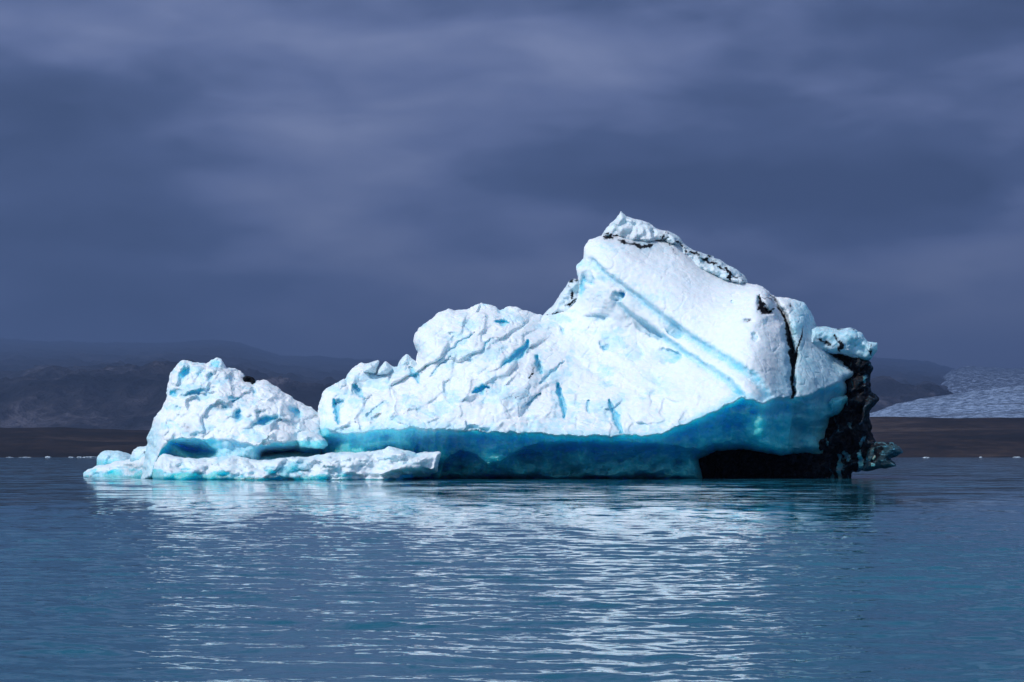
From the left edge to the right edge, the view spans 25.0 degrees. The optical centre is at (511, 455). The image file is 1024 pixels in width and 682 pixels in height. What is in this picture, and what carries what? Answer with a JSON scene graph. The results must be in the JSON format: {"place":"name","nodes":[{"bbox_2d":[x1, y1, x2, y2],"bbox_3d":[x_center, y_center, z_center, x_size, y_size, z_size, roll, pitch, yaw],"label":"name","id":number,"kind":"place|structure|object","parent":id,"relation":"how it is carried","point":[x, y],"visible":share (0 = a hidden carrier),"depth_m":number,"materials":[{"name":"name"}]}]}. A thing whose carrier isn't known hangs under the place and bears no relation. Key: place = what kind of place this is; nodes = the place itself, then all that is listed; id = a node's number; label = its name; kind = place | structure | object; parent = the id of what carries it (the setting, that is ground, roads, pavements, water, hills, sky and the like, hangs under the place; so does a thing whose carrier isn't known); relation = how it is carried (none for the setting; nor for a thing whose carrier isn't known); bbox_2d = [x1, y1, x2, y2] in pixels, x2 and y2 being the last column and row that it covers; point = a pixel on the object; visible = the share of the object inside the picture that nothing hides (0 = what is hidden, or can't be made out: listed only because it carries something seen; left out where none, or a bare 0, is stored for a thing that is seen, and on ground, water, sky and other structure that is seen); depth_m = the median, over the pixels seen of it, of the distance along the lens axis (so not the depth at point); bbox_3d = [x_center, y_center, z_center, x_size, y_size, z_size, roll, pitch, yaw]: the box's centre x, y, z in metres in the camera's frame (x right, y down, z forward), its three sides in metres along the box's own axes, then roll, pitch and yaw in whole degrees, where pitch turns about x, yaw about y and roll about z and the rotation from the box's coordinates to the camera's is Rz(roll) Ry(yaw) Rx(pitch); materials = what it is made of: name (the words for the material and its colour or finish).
{"place":"outdoors","nodes":[
{"label":"outdoors","id":0,"kind":"place"},
{"bbox_2d":[0,338,959,429],"bbox_3d":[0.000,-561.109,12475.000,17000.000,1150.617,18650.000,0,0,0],"label":"mountain","id":1,"kind":"structure","parent":0,"point":[101,385],"depth_m":5045.93,"materials":[{"name":"grey stone"}]},
{"bbox_2d":[0,457,1023,681],"bbox_3d":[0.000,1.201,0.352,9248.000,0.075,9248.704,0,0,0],"label":"lake water","id":2,"kind":"structure","parent":0,"point":[907,569],"depth_m":22.55,"materials":[{"name":"blue liquid"}]},
{"bbox_2d":[83,211,902,479],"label":"iceberg","id":3,"kind":"object","parent":2,"relation":"on","point":[639,349],"visible":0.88,"depth_m":118.61,"materials":[{"name":"white ice"}]},
{"bbox_2d":[0,417,1023,456],"bbox_3d":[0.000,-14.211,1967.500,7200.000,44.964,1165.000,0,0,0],"label":"shore","id":4,"kind":"structure","parent":0,"point":[952,437],"depth_m":1608.35,"materials":[{"name":"soil"}]},
{"bbox_2d":[0,0,1023,368],"label":"sky","id":5,"kind":"structure","parent":0,"point":[326,178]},
{"bbox_2d":[870,385,1023,417],"bbox_3d":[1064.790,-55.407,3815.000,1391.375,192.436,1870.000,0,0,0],"label":"glacier","id":6,"kind":"object","parent":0,"point":[1006,402],"visible":0.59,"depth_m":3662.11,"materials":[{"name":"white ice"}]},
{"bbox_2d":[941,366,1023,393],"bbox_3d":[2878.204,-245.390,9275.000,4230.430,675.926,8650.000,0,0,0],"label":"glacier","id":7,"kind":"structure","parent":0,"point":[970,378],"depth_m":8259.84,"materials":[{"name":"white ice"}]}
]}

